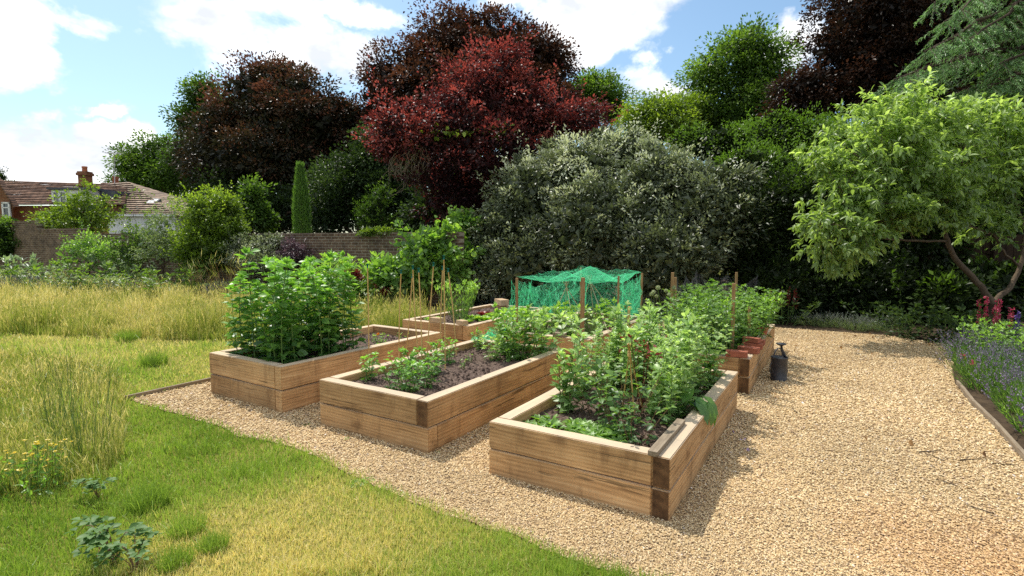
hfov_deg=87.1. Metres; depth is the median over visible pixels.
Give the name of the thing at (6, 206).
window
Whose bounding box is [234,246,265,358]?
broad bean plant
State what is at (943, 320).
shade plant
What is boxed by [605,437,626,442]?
salad plant
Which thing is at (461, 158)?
plum tree
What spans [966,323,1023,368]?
border perennial
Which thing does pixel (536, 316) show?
kale plant
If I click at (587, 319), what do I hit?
chive clump
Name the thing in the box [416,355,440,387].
young bean plant
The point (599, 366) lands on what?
currant bush
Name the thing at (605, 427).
salad plant
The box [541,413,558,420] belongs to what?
salad plant
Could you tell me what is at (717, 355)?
pea plant
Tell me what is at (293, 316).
broad bean plant
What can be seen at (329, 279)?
broad bean plant
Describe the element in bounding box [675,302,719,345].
tomato plant
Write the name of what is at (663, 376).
pea plant
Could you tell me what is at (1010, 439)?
edging board
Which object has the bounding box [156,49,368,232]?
copper tree
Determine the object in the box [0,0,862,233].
sky
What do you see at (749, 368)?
raised bed
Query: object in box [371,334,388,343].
marigold seedling
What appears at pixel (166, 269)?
brick wall
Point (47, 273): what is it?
border perennial
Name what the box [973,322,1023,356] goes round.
perennials
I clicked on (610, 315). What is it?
kale plant
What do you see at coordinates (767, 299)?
pot plant
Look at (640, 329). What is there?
pea plant
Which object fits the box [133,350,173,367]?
grass tuft
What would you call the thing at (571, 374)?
currant bush
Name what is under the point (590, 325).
chive clump
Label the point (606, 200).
silver shrub
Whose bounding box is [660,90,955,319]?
yew hedge
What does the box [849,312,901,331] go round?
grey lavender
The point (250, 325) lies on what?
broad bean plant
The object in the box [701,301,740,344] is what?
tomato plant
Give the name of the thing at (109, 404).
tall grass clump
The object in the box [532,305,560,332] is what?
kale plant
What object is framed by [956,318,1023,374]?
border perennial
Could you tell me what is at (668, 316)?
poppy plant
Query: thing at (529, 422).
salad plant
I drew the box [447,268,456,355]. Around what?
bamboo cane
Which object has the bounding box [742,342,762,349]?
brick
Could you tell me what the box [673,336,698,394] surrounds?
poppy plant
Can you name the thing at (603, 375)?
pea plant
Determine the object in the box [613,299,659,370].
pea plant
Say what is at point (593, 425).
salad plant
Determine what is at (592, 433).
salad plant
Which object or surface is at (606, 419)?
currant bush
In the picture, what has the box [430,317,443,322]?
brick
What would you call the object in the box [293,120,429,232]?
dark evergreen
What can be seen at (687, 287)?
tomato plant
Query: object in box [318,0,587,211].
copper tree
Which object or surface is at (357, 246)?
brick wall
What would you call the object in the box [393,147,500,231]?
dark evergreen
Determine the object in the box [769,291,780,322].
red flower spire
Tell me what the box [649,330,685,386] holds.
pea plant
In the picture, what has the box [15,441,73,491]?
yellow wildflower
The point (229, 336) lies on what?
broad bean plant
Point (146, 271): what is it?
border perennial
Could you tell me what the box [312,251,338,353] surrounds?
broad bean plant
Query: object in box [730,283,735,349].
wooden stake
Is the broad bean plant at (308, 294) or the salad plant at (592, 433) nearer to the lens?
the salad plant at (592, 433)
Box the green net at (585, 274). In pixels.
[470,266,641,342]
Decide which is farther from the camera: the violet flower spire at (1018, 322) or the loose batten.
the violet flower spire at (1018, 322)
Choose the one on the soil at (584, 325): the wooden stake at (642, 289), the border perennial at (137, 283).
the wooden stake at (642, 289)
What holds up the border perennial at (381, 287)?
on the ground at (332, 496)
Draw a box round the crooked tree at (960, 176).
[787,66,1023,323]
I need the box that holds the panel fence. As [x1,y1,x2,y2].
[906,231,1022,270]
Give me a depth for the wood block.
6.77 m
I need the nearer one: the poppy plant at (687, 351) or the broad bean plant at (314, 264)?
the poppy plant at (687, 351)
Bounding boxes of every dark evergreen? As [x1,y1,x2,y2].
[172,161,338,233]
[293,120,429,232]
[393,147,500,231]
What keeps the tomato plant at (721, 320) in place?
on the soil
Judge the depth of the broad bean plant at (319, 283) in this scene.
6.05 m
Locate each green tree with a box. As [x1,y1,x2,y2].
[0,166,14,180]
[96,128,191,196]
[151,68,234,191]
[566,66,640,129]
[609,86,718,222]
[666,11,807,145]
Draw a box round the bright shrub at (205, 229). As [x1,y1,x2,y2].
[156,180,252,283]
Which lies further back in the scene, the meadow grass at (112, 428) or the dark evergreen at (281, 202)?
the dark evergreen at (281, 202)
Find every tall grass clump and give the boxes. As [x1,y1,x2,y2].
[18,336,77,437]
[33,317,114,463]
[33,347,96,447]
[72,338,133,451]
[181,260,222,291]
[201,249,248,298]
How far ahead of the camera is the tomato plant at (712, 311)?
5.84 m
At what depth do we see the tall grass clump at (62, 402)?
4.01 m
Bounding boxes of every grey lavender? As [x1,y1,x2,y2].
[789,312,822,325]
[800,310,846,327]
[822,311,871,328]
[838,315,879,331]
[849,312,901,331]
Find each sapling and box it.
[103,185,166,232]
[233,172,284,233]
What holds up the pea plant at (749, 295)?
on the soil
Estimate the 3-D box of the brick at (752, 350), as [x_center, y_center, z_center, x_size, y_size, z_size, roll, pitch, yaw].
[2.598,0.677,5.916,0.215,0.065,0.100,5,7,43]
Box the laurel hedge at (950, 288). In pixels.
[841,60,1023,325]
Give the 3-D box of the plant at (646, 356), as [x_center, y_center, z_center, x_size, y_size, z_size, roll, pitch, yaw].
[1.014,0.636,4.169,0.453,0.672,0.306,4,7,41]
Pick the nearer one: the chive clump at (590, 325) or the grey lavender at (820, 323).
the chive clump at (590, 325)
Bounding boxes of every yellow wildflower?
[0,436,40,496]
[0,438,67,503]
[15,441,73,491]
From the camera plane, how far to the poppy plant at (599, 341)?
4.92 m
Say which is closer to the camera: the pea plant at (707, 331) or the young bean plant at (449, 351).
the pea plant at (707, 331)
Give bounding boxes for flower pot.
[755,326,768,334]
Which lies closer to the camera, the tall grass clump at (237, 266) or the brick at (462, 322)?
the brick at (462, 322)
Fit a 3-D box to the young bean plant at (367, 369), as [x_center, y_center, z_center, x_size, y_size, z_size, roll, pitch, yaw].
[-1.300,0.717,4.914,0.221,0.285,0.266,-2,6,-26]
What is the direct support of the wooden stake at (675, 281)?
on the soil
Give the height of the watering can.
0.430 m
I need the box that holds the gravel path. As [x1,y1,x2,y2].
[133,304,1023,575]
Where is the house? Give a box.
[0,152,189,233]
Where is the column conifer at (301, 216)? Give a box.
[290,160,312,232]
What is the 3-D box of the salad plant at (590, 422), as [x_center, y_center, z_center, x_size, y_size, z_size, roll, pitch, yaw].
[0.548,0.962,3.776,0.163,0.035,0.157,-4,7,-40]
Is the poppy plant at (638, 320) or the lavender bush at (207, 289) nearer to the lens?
the poppy plant at (638, 320)
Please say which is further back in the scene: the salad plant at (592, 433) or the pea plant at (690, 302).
the pea plant at (690, 302)
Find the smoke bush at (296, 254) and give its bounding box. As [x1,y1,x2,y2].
[271,233,317,276]
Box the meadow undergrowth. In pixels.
[0,289,432,497]
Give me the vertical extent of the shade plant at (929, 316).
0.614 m
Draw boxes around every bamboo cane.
[366,264,369,358]
[398,270,401,357]
[405,274,412,355]
[412,265,418,355]
[417,268,422,359]
[426,262,434,360]
[439,266,442,356]
[442,255,445,368]
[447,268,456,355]
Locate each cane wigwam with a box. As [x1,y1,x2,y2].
[548,281,584,325]
[578,275,609,327]
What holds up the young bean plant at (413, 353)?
on the soil at (452, 374)
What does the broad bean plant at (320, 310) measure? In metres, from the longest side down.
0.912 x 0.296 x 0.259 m
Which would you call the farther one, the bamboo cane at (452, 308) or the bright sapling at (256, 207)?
the bright sapling at (256, 207)
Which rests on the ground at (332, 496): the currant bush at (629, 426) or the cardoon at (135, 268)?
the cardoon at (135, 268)
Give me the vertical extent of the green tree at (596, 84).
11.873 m
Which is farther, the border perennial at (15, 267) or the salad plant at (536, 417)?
the border perennial at (15, 267)
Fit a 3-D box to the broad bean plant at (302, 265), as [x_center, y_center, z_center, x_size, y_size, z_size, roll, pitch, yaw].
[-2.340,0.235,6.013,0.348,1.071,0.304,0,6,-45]
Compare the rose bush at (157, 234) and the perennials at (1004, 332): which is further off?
the rose bush at (157, 234)
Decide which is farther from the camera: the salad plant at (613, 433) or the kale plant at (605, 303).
the kale plant at (605, 303)
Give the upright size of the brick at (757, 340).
0.055 m
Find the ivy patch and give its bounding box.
[355,223,398,237]
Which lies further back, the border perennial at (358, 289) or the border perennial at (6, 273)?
the border perennial at (6, 273)
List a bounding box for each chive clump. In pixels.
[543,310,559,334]
[575,311,596,333]
[579,310,601,334]
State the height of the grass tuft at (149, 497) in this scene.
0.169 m
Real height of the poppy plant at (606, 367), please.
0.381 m
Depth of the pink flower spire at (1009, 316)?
7.46 m
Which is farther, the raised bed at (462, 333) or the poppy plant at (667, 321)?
the raised bed at (462, 333)
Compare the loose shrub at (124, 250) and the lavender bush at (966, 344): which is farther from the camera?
the loose shrub at (124, 250)
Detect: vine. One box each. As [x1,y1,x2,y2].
[361,203,488,304]
[420,123,473,141]
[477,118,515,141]
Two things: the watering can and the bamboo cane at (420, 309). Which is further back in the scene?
the watering can
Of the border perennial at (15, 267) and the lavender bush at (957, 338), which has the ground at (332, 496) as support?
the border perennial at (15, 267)
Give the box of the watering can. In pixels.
[769,342,787,381]
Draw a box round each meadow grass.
[0,271,453,341]
[0,346,135,497]
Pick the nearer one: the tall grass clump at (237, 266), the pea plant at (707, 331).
the pea plant at (707, 331)
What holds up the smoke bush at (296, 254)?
on the ground at (332, 496)
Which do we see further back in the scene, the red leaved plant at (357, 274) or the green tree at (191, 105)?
the green tree at (191, 105)
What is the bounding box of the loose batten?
[648,418,684,456]
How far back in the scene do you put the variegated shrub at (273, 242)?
14.45 m
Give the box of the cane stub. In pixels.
[627,306,629,332]
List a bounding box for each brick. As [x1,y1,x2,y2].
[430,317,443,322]
[456,319,467,325]
[726,349,747,357]
[737,345,759,354]
[742,336,760,343]
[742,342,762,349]
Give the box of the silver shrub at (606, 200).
[456,97,783,314]
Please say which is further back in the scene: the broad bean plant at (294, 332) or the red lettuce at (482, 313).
the red lettuce at (482, 313)
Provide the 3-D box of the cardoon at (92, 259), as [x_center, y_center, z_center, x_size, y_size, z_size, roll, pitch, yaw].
[-13.040,-0.625,17.617,1.487,1.450,1.266,1,5,16]
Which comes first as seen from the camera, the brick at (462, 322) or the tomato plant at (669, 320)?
the tomato plant at (669, 320)
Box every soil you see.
[251,332,406,361]
[352,346,539,396]
[425,307,530,323]
[465,276,1023,460]
[529,370,716,447]
[530,317,630,335]
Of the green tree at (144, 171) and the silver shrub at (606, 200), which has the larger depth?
the green tree at (144, 171)
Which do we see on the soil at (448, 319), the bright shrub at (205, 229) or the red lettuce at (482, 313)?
the red lettuce at (482, 313)
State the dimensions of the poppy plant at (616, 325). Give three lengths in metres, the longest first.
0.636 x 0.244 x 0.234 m
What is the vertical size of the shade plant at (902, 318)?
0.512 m
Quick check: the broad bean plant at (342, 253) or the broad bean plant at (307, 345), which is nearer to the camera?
the broad bean plant at (307, 345)
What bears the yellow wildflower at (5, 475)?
on the ground at (332, 496)
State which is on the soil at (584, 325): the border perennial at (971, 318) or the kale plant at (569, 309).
the kale plant at (569, 309)
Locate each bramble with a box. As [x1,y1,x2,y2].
[63,514,152,563]
[70,477,115,497]
[92,526,161,572]
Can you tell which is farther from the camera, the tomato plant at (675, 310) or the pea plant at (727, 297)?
the pea plant at (727, 297)
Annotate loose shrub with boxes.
[49,217,120,275]
[96,214,164,276]
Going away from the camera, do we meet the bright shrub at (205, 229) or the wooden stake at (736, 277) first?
the wooden stake at (736, 277)
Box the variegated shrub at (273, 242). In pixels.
[215,220,296,280]
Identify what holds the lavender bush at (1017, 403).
on the flower border soil at (986, 403)
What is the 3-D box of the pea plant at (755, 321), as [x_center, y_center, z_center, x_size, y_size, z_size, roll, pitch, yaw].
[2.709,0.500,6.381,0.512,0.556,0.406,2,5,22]
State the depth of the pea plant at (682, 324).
4.94 m
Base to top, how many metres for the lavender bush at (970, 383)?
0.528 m
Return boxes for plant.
[221,284,247,356]
[226,273,255,357]
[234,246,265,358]
[234,276,257,355]
[243,287,265,358]
[245,280,284,360]
[248,283,267,354]
[255,256,289,358]
[255,263,294,362]
[261,262,286,356]
[262,256,299,363]
[263,255,279,337]
[269,271,289,351]
[271,257,294,357]
[275,280,309,363]
[276,257,302,362]
[286,286,309,357]
[287,270,312,358]
[290,263,317,349]
[296,256,322,355]
[299,257,316,342]
[299,266,319,343]
[304,269,336,357]
[305,256,322,350]
[311,280,325,344]
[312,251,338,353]
[313,281,335,351]
[316,274,334,346]
[317,277,342,352]
[317,287,343,355]
[318,264,341,346]
[331,261,356,350]
[332,250,355,351]
[338,272,366,350]
[344,268,365,281]
[359,352,380,381]
[370,280,398,299]
[379,365,410,389]
[384,347,416,377]
[391,357,425,392]
[401,348,431,374]
[413,341,445,375]
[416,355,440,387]
[435,336,457,363]
[519,305,550,332]
[519,419,534,423]
[531,414,549,422]
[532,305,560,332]
[532,421,545,425]
[539,418,564,427]
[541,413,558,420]
[549,346,577,408]
[550,303,579,335]
[553,300,590,336]
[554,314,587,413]
[562,418,587,430]
[563,423,580,431]
[565,417,579,422]
[567,314,603,390]
[571,428,591,435]
[574,418,591,428]
[577,430,603,438]
[578,335,590,396]
[579,424,599,429]
[580,427,610,437]
[581,421,599,426]
[585,309,632,379]
[589,329,603,383]
[589,425,609,432]
[593,422,610,428]
[593,430,611,438]
[594,304,622,331]
[595,355,622,404]
[596,328,631,388]
[599,296,626,324]
[600,320,621,380]
[604,363,616,407]
[605,333,622,368]
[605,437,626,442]
[606,303,627,385]
[606,423,622,429]
[606,427,634,438]
[608,434,628,443]
[609,326,678,409]
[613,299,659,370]
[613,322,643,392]
[619,315,644,378]
[621,325,658,387]
[634,304,659,377]
[635,343,677,416]
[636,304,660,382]
[637,303,672,339]
[638,310,663,370]
[644,372,662,417]
[645,296,696,332]
[647,316,676,379]
[648,347,663,408]
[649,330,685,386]
[653,343,671,404]
[654,335,697,413]
[658,308,685,342]
[658,319,707,409]
[660,362,681,426]
[662,316,674,369]
[662,345,690,420]
[663,296,706,334]
[664,290,710,321]
[664,314,678,358]
[667,292,712,324]
[668,322,701,384]
[670,283,707,305]
[670,308,718,350]
[673,325,689,367]
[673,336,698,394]
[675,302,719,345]
[676,305,728,353]
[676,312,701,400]
[676,323,708,358]
[676,388,718,426]
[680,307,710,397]
[681,287,717,314]
[684,301,725,347]
[688,284,724,314]
[690,303,729,335]
[695,314,728,383]
[695,325,733,390]
[696,281,730,312]
[697,296,744,354]
[699,294,754,345]
[700,333,723,386]
[701,291,747,328]
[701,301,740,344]
[703,292,748,338]
[703,302,756,352]
[708,278,764,330]
[713,292,754,330]
[724,304,776,341]
[724,307,764,349]
[729,295,762,347]
[730,285,787,337]
[730,290,770,315]
[736,288,778,325]
[736,300,773,338]
[749,292,784,327]
[756,295,821,325]
[840,297,925,329]
[863,308,943,337]
[883,306,977,342]
[892,305,1005,342]
[938,303,1023,336]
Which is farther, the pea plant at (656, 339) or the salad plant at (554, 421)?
the pea plant at (656, 339)
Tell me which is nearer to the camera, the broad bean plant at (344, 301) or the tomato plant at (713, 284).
the broad bean plant at (344, 301)
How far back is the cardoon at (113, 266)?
17.30 m
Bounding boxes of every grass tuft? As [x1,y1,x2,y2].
[99,473,176,522]
[109,328,142,342]
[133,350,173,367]
[135,538,197,575]
[150,505,215,541]
[191,524,236,555]
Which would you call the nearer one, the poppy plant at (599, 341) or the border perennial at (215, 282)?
the poppy plant at (599, 341)
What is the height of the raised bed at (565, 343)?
0.414 m
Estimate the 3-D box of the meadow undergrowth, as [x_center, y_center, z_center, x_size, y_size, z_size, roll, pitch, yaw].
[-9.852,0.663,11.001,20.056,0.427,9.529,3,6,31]
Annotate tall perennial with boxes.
[310,262,350,285]
[320,249,381,297]
[341,258,393,301]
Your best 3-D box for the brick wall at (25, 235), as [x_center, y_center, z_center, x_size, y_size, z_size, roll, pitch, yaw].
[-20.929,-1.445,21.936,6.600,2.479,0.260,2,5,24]
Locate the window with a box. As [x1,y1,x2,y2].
[1,202,11,217]
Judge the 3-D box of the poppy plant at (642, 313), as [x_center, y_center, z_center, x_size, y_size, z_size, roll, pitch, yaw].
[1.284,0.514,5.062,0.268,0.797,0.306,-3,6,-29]
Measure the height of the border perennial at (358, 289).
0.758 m
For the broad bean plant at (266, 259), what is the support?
on the soil at (371, 336)
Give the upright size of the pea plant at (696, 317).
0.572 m
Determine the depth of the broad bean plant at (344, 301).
5.88 m
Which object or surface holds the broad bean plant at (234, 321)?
on the soil at (371, 336)
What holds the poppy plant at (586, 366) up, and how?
on the soil at (660, 428)
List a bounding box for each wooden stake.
[515,278,517,325]
[580,277,584,331]
[617,276,619,303]
[640,273,642,311]
[670,272,673,322]
[673,277,676,319]
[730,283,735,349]
[735,272,737,308]
[747,307,750,335]
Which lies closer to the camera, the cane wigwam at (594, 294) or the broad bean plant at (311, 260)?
the broad bean plant at (311, 260)
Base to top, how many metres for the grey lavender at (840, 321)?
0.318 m
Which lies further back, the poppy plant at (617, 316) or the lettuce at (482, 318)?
the lettuce at (482, 318)
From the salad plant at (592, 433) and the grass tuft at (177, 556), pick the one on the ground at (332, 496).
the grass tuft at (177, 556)
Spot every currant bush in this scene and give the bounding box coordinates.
[550,358,642,415]
[581,362,672,431]
[582,349,681,415]
[602,387,676,444]
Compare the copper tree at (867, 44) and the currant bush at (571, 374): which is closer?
the currant bush at (571, 374)
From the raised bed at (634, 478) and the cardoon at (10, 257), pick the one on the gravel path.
the raised bed at (634, 478)
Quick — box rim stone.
[494,298,508,305]
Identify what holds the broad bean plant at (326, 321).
on the soil at (371, 336)
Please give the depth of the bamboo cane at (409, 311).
6.01 m
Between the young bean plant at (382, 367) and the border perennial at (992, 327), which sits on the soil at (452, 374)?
the young bean plant at (382, 367)
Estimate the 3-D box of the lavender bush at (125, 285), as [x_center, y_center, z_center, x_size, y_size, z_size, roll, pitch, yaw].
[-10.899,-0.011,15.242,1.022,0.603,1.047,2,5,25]
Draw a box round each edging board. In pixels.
[125,377,210,398]
[956,380,974,402]
[971,399,997,425]
[994,422,1023,459]
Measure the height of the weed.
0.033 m
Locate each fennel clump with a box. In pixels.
[429,276,479,320]
[434,282,479,317]
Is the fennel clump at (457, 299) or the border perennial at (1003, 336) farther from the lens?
the fennel clump at (457, 299)
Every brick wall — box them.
[0,220,43,279]
[37,228,86,284]
[80,233,206,290]
[206,232,464,307]
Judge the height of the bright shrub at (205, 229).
3.403 m
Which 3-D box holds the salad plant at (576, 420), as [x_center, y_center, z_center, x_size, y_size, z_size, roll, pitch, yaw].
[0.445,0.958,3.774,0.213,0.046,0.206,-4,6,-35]
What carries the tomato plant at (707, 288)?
on the soil
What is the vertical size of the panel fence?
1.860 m
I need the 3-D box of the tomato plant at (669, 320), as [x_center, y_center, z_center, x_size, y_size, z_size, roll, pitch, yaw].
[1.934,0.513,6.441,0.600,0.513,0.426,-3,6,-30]
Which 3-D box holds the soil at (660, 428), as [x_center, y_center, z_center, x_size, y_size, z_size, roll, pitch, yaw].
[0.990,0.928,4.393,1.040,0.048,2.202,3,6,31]
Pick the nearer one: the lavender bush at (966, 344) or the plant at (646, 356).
the plant at (646, 356)
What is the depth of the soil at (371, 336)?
6.79 m
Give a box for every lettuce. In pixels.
[472,315,493,320]
[476,311,493,315]
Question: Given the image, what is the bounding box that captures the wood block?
[553,332,566,336]
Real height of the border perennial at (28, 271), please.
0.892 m
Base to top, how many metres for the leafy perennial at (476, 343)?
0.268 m
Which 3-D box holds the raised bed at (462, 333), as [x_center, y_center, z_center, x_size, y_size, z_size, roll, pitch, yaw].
[-0.508,0.630,8.871,1.244,0.431,2.400,3,6,31]
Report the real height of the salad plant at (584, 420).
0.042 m
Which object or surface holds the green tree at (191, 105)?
on the ground at (332, 496)
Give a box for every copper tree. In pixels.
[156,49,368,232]
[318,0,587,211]
[755,0,1023,126]
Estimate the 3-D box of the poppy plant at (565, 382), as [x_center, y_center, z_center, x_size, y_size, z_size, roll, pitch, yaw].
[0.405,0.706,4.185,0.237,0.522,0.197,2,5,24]
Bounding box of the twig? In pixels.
[964,504,993,513]
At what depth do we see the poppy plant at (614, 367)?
5.33 m
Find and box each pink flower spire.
[976,296,1002,345]
[991,307,1014,345]
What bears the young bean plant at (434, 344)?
on the soil at (452, 374)
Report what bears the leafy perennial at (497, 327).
on the soil at (452, 374)
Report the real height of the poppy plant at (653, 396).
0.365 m
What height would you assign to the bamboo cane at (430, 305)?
1.078 m
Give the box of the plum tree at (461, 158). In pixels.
[351,17,627,227]
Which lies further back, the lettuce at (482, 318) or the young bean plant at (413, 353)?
the lettuce at (482, 318)
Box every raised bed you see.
[209,324,441,412]
[319,339,565,452]
[402,304,547,345]
[489,363,737,520]
[505,312,647,369]
[636,324,774,393]
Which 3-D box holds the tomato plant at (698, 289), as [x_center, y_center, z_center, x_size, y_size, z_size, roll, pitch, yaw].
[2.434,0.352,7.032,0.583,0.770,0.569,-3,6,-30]
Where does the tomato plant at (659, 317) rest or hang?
on the soil
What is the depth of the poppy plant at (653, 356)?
4.17 m
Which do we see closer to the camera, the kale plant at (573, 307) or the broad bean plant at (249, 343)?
the broad bean plant at (249, 343)
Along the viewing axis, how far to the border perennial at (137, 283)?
14.61 m
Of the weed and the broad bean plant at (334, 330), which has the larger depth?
the broad bean plant at (334, 330)
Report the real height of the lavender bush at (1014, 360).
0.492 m
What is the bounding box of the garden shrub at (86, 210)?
[21,175,125,233]
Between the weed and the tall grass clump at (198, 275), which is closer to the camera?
the weed
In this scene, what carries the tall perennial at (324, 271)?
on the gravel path
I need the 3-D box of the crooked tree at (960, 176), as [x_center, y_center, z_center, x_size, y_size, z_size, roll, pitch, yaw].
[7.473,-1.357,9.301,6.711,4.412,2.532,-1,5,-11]
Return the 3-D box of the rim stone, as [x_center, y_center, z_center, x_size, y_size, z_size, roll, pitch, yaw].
[-0.193,0.262,9.987,0.160,0.110,0.300,-2,6,-26]
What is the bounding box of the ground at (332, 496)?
[0,272,719,575]
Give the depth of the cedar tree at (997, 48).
11.30 m
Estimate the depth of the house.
28.10 m
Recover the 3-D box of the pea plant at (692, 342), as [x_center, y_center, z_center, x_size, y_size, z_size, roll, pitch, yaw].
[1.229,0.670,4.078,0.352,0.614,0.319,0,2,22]
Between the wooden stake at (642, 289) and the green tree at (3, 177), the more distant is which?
the green tree at (3, 177)
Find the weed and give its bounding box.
[351,479,363,487]
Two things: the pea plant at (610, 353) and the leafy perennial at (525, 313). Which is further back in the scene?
the leafy perennial at (525, 313)
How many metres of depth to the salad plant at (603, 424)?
3.78 m
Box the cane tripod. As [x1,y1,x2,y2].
[621,343,643,417]
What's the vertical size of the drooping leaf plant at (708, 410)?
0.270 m
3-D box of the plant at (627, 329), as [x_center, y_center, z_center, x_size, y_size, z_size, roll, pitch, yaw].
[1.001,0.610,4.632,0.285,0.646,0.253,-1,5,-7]
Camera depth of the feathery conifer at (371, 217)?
16.73 m
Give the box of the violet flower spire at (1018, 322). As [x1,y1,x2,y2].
[1010,310,1020,352]
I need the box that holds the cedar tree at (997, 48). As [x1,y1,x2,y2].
[870,0,1023,110]
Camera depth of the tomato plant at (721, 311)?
6.04 m
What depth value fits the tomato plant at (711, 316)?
6.59 m
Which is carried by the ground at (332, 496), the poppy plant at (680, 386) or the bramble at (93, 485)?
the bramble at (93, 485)
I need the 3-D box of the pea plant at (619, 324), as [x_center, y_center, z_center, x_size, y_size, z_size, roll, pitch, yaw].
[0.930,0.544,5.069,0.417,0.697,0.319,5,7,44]
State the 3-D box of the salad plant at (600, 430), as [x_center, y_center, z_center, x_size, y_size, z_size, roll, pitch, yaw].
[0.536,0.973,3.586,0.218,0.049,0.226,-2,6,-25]
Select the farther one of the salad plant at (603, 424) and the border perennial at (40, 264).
the border perennial at (40, 264)
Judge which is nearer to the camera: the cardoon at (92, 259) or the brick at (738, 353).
the brick at (738, 353)
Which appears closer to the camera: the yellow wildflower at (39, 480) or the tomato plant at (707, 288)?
the yellow wildflower at (39, 480)
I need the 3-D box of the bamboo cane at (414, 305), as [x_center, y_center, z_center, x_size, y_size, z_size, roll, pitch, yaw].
[-1.003,0.288,5.606,0.072,1.046,0.030,-2,5,-22]
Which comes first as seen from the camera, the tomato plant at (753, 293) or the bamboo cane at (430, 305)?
the bamboo cane at (430, 305)
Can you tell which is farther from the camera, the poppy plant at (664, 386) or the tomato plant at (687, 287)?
the tomato plant at (687, 287)
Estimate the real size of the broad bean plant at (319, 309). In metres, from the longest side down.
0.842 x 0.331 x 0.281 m
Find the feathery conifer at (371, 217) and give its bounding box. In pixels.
[351,174,397,229]
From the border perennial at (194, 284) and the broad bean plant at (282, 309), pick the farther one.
the border perennial at (194, 284)
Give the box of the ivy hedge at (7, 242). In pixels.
[0,214,22,275]
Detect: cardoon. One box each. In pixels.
[0,252,39,282]
[26,259,68,279]
[81,249,131,283]
[98,260,147,283]
[121,264,157,282]
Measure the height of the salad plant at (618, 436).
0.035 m
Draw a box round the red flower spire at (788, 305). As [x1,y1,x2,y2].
[784,287,798,322]
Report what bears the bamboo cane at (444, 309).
on the soil at (452, 374)
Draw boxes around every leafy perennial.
[470,327,490,349]
[478,333,504,360]
[485,303,551,361]
[490,301,525,358]
[493,319,522,352]
[522,306,573,357]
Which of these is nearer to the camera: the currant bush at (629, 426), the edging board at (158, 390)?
the currant bush at (629, 426)
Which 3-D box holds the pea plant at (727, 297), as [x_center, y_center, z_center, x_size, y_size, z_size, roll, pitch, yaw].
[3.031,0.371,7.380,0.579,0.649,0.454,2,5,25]
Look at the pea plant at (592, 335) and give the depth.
4.68 m
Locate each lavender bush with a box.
[1,273,46,287]
[37,274,84,292]
[106,278,144,294]
[206,280,251,295]
[930,329,1023,363]
[935,337,1023,379]
[939,343,1023,394]
[941,324,1016,356]
[972,363,1023,413]
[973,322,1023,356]
[981,366,1023,432]
[985,346,1023,383]
[990,340,1023,375]
[1010,396,1023,433]
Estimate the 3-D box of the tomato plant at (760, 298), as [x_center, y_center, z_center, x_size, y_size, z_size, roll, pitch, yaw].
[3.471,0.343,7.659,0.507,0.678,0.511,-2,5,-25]
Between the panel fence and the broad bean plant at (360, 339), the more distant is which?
the panel fence
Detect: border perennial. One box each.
[0,264,37,282]
[0,267,55,286]
[0,268,85,289]
[0,269,46,286]
[1,259,113,289]
[45,275,118,293]
[75,273,154,291]
[77,270,138,292]
[104,273,187,293]
[116,277,161,291]
[131,263,208,298]
[182,281,219,293]
[191,279,253,290]
[334,284,398,306]
[338,281,372,299]
[953,315,1023,347]
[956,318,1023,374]
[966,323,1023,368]
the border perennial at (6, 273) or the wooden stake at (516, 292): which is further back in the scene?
the border perennial at (6, 273)
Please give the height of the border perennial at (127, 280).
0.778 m
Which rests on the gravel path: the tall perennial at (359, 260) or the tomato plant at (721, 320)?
the tall perennial at (359, 260)
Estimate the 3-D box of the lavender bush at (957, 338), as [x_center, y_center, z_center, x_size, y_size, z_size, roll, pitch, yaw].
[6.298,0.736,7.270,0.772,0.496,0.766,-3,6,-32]
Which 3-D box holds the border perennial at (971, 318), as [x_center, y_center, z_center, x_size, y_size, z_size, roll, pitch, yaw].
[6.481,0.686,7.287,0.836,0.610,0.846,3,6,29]
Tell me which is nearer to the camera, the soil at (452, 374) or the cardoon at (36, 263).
the soil at (452, 374)
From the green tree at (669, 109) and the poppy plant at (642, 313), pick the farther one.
the green tree at (669, 109)
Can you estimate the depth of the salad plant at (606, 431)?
3.59 m
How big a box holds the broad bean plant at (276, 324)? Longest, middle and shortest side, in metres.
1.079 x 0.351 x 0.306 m
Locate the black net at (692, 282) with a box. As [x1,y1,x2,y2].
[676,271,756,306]
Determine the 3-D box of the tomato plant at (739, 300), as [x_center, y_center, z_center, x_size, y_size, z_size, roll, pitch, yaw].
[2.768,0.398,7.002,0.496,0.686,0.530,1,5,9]
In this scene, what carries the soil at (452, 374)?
in the raised bed at (430, 423)
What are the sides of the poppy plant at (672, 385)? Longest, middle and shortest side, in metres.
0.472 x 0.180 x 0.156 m
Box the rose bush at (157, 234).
[125,191,183,283]
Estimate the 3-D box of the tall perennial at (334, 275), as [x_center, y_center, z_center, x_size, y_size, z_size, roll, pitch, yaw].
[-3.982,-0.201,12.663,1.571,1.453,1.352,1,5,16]

